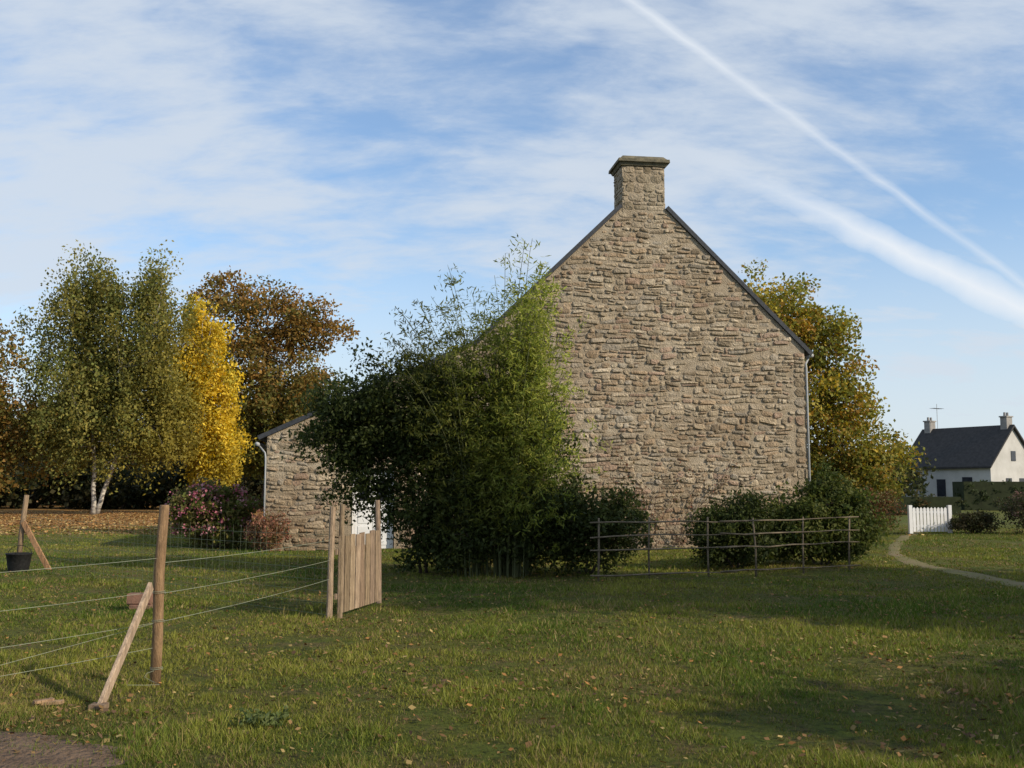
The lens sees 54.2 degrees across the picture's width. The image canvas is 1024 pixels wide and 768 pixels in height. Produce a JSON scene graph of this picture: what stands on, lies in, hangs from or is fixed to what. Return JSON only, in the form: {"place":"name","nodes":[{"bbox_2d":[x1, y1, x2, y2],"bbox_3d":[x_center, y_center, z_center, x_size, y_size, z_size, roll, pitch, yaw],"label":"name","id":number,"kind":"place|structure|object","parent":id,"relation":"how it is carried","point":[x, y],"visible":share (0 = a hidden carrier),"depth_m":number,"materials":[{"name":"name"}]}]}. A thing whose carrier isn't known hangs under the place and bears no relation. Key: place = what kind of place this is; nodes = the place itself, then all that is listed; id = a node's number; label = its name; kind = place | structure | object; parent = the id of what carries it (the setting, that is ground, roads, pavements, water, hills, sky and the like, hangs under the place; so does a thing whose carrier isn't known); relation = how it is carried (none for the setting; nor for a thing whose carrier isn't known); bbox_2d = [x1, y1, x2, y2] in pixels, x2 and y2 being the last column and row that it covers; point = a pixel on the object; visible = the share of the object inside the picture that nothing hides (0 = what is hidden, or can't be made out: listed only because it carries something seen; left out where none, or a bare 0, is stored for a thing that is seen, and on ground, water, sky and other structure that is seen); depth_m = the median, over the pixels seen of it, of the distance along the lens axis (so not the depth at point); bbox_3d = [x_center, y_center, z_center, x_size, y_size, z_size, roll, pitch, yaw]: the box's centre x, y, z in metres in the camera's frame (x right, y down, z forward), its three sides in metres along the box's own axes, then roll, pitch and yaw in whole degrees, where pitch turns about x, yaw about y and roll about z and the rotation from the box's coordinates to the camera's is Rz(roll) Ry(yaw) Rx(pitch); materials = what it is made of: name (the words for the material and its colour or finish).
{"place":"outdoors","nodes":[
{"label":"outdoors","id":0,"kind":"place"},
{"bbox_2d":[0,495,1023,767],"bbox_3d":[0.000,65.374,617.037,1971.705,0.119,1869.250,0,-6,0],"label":"ground","id":1,"kind":"structure","parent":0,"point":[864,707],"depth_m":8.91,"materials":[{"name":"green plant"}]},
{"bbox_2d":[5,545,32,572],"bbox_3d":[-9.350,3.314,18.960,0.480,0.504,0.480,0,-6,0],"label":"black bucket","id":2,"kind":"object","parent":1,"relation":"on","point":[17,561],"visible":0.98,"depth_m":18.80,"materials":[{"name":"rubber"}]},
{"bbox_2d":[17,495,51,569],"bbox_3d":[-9.259,2.938,19.444,0.787,1.556,0.123,-1,-6,9],"label":"fence post","id":3,"kind":"object","parent":1,"relation":"on","point":[24,526],"visible":0.67,"depth_m":19.44,"materials":[{"name":"brown wood"}]},
{"bbox_2d":[0,319,78,497],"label":"oak tree","id":4,"kind":"object","parent":1,"relation":"on","point":[6,419],"visible":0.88,"depth_m":58.39,"materials":[{"name":"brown plant"}]},
{"bbox_2d":[32,697,63,705],"bbox_3d":[-3.352,2.297,7.227,0.211,0.042,0.098,2,-6,-19],"label":"wood offcut","id":5,"kind":"object","parent":1,"relation":"on","point":[51,700],"visible":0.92,"depth_m":7.20,"materials":[{"name":"beige wood"}]},
{"bbox_2d":[0,731,136,767],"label":"bare soil","id":6,"kind":"structure","parent":1,"relation":"on","point":[59,758],"depth_m":5.89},
{"bbox_2d":[1,240,222,514],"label":"birch tree","id":7,"kind":"object","parent":1,"relation":"on","point":[104,394],"visible":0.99,"depth_m":59.24,"materials":[{"name":"green plant"}]},
{"bbox_2d":[88,505,168,710],"bbox_3d":[-2.938,1.732,7.735,0.120,1.565,1.056,0,-6,5],"label":"fence post","id":8,"kind":"object","parent":1,"relation":"on","point":[158,602],"visible":0.83,"depth_m":8.14,"materials":[{"name":"brown wood"}]},
{"bbox_2d":[0,454,263,508],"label":"hedge","id":9,"kind":"object","parent":1,"relation":"on","point":[127,495],"visible":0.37,"depth_m":73.94,"materials":[{"name":"green plant"}]},
{"bbox_2d":[1,398,267,505],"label":"treeline","id":10,"kind":"object","parent":1,"relation":"on","point":[122,464],"visible":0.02,"depth_m":86.65,"materials":[{"name":"green plant"}]},
{"bbox_2d":[127,592,152,609],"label":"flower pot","id":11,"kind":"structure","parent":1,"relation":"on","point":[133,601],"depth_m":13.09,"materials":[{"name":"orange ceramic"}]},
{"bbox_2d":[0,514,329,684],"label":"wire fence","id":12,"kind":"object","parent":1,"relation":"on","point":[212,559],"visible":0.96,"depth_m":13.64,"materials":[{"name":"grey metal"}]},
{"bbox_2d":[167,292,256,488],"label":"yellow birch tree","id":13,"kind":"object","parent":1,"relation":"on","point":[223,453],"visible":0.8,"depth_m":62.19,"materials":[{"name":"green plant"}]},
{"bbox_2d":[164,476,263,547],"bbox_3d":[-7.944,3.430,26.797,2.992,1.929,2.377,0,-6,0],"label":"rhododendron bush","id":14,"kind":"object","parent":1,"relation":"on","point":[225,508],"visible":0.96,"depth_m":26.33,"materials":[{"name":"green plant"}]},
{"bbox_2d":[225,704,292,729],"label":"weed clump","id":15,"kind":"object","parent":1,"relation":"on","point":[267,720],"visible":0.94,"depth_m":6.73,"materials":[{"name":"green plant"}]},
{"bbox_2d":[243,508,291,551],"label":"red heather bush","id":16,"kind":"object","parent":1,"relation":"on","point":[274,528],"visible":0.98,"depth_m":24.61,"materials":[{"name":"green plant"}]},
{"bbox_2d":[176,265,360,509],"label":"oak tree","id":17,"kind":"object","parent":1,"relation":"on","point":[273,390],"visible":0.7,"depth_m":69.45,"materials":[{"name":"brown plant"}]},
{"bbox_2d":[326,500,380,618],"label":"wooden slat gate","id":18,"kind":"structure","parent":1,"relation":"on","point":[359,572],"depth_m":12.92,"materials":[{"name":"brown wood"}]},
{"bbox_2d":[278,337,597,573],"bbox_3d":[-1.381,1.324,18.863,5.960,4.455,3.067,0,-6,0],"label":"broadleaf shrub","id":19,"kind":"object","parent":1,"relation":"on","point":[361,432],"visible":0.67,"depth_m":18.41,"materials":[{"name":"green plant"}]},
{"bbox_2d":[370,234,612,577],"bbox_3d":[-0.350,0.324,18.629,4.514,6.386,3.672,0,-6,0],"label":"bamboo clump","id":20,"kind":"object","parent":1,"relation":"on","point":[515,377],"visible":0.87,"depth_m":18.13,"materials":[{"name":"green plant"}]},
{"bbox_2d":[0,510,1023,767],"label":"fallen leaves","id":21,"kind":"object","parent":1,"relation":"on","point":[146,522],"visible":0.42,"depth_m":9.51,"materials":[{"name":"brown plant"}]},
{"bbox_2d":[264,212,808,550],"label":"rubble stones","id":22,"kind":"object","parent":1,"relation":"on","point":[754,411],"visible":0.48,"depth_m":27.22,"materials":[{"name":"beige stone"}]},
{"bbox_2d":[265,207,807,550],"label":"stone wall","id":23,"kind":"structure","parent":1,"relation":"on","point":[792,347],"depth_m":27.25,"materials":[{"name":"beige stone"}]},
{"bbox_2d":[352,471,393,547],"bbox_3d":[-3.611,3.269,25.944,1.060,2.030,0.080,1,-6,-8],"label":"white door","id":24,"kind":"structure","parent":23,"relation":"attached to","point":[359,525],"depth_m":25.87,"materials":[{"name":"paint"}]},
{"bbox_2d":[255,354,813,548],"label":"gutters and downpipe","id":25,"kind":"object","parent":23,"relation":"attached to","point":[261,446],"visible":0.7,"depth_m":27.55,"materials":[{"name":"metal"}]},
{"bbox_2d":[258,204,812,441],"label":"slate roof","id":26,"kind":"structure","parent":23,"relation":"on","point":[728,270],"depth_m":27.69,"materials":[{"name":"grey stone"}]},
{"bbox_2d":[614,165,664,218],"bbox_3d":[3.577,-5.285,28.142,1.200,1.500,0.932,1,-6,-8],"label":"chimney","id":27,"kind":"object","parent":23,"relation":"on","point":[629,212],"visible":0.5,"depth_m":27.67,"materials":[{"name":"beige stone"}]},
{"bbox_2d":[613,166,664,210],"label":"chimney stones","id":28,"kind":"object","parent":27,"relation":"attached to","point":[640,187],"visible":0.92,"depth_m":27.69,"materials":[{"name":"beige stone"}]},
{"bbox_2d":[608,155,669,175],"bbox_3d":[3.577,-6.136,28.231,1.460,0.290,1.230,1,-6,-8],"label":"chimney cap","id":29,"kind":"object","parent":27,"relation":"on","point":[625,160],"visible":0.67,"depth_m":27.70,"materials":[{"name":"grey stone"}]},
{"bbox_2d":[498,470,658,575],"bbox_3d":[1.190,2.556,18.539,3.198,1.970,2.192,0,-6,0],"label":"evergreen bush","id":30,"kind":"object","parent":1,"relation":"on","point":[596,509],"visible":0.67,"depth_m":18.21,"materials":[{"name":"green plant"}]},
{"bbox_2d":[614,450,740,547],"bbox_3d":[4.459,3.079,26.777,3.571,2.593,0.135,1,-6,-8],"label":"climbing vine","id":31,"kind":"object","parent":1,"relation":"on","point":[675,499],"visible":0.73,"depth_m":26.70,"materials":[{"name":"green plant"}]},
{"bbox_2d":[590,516,859,581],"bbox_3d":[3.970,2.975,17.977,5.816,1.203,0.107,3,-6,-24],"label":"rustic pole fence","id":32,"kind":"object","parent":1,"relation":"on","point":[598,575],"visible":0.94,"depth_m":17.83,"materials":[{"name":"brown wood"}]},
{"bbox_2d":[681,485,790,567],"bbox_3d":[4.476,2.865,20.034,2.148,1.658,1.839,0,-6,0],"label":"evergreen bush","id":33,"kind":"object","parent":1,"relation":"on","point":[746,508],"visible":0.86,"depth_m":19.72,"materials":[{"name":"green plant"}]},
{"bbox_2d":[743,460,899,564],"bbox_3d":[6.160,2.652,20.621,3.633,2.202,2.181,0,-6,0],"label":"evergreen bush","id":34,"kind":"object","parent":1,"relation":"on","point":[827,501],"visible":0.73,"depth_m":20.25,"materials":[{"name":"green plant"}]},
{"bbox_2d":[738,259,925,507],"bbox_3d":[11.996,0.363,39.045,8.484,10.523,5.689,0,-6,0],"label":"oak tree","id":35,"kind":"object","parent":1,"relation":"on","point":[832,386],"visible":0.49,"depth_m":38.32,"materials":[{"name":"green plant"}]},
{"bbox_2d":[856,484,906,530],"bbox_3d":[13.114,4.497,36.274,2.211,1.749,1.981,0,-6,0],"label":"red maple bush","id":36,"kind":"object","parent":1,"relation":"on","point":[884,499],"visible":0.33,"depth_m":35.89,"materials":[{"name":"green plant"}]},
{"bbox_2d":[827,445,938,496],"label":"treeline","id":37,"kind":"object","parent":1,"relation":"on","point":[913,486],"visible":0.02,"depth_m":94.10,"materials":[{"name":"green plant"}]},
{"bbox_2d":[880,493,965,514],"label":"clipped hedge","id":38,"kind":"object","parent":1,"relation":"on","point":[915,501],"visible":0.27,"depth_m":57.70,"materials":[{"name":"green plant"}]},
{"bbox_2d":[907,505,952,533],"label":"white picket gate","id":39,"kind":"structure","parent":1,"relation":"on","point":[913,516],"depth_m":34.93,"materials":[{"name":"paint"}]},
{"bbox_2d":[905,430,1023,496],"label":"walls","id":40,"kind":"structure","parent":1,"relation":"on","point":[1004,467],"depth_m":97.05,"materials":[{"name":"white paint"}]},
{"bbox_2d":[898,424,1023,469],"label":"roof","id":41,"kind":"structure","parent":40,"relation":"on","point":[966,447],"depth_m":98.95,"materials":[{"name":"stone"}]},
{"bbox_2d":[923,412,1012,432],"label":"chimneys","id":42,"kind":"object","parent":41,"relation":"on","point":[1005,421],"visible":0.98,"depth_m":97.70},
{"bbox_2d":[915,451,1023,496],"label":"windows","id":43,"kind":"structure","parent":40,"relation":"attached to","point":[941,487],"depth_m":98.48,"materials":[{"name":"black glass"}]},
{"bbox_2d":[946,509,1002,533],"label":"round shrub","id":44,"kind":"object","parent":1,"relation":"on","point":[980,521],"visible":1,"depth_m":34.11,"materials":[{"name":"green plant"}]},
{"bbox_2d":[952,479,1023,509],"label":"clipped hedge","id":45,"kind":"object","parent":1,"relation":"on","point":[982,495],"visible":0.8,"depth_m":69.69,"materials":[{"name":"green plant"}]},
{"bbox_2d":[994,489,1023,533],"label":"flowering shrub","id":46,"kind":"object","parent":1,"relation":"on","point":[1017,511],"visible":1,"depth_m":33.97,"materials":[{"name":"green plant"}]},
{"bbox_2d":[0,0,1023,455],"label":"sky","id":47,"kind":"structure","parent":0,"point":[358,152],"materials":[{"name":"blue"}]},
{"bbox_2d":[888,519,1023,589],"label":"dirt path","id":48,"kind":"structure","parent":0,"point":[892,549],"depth_m":19.96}
]}

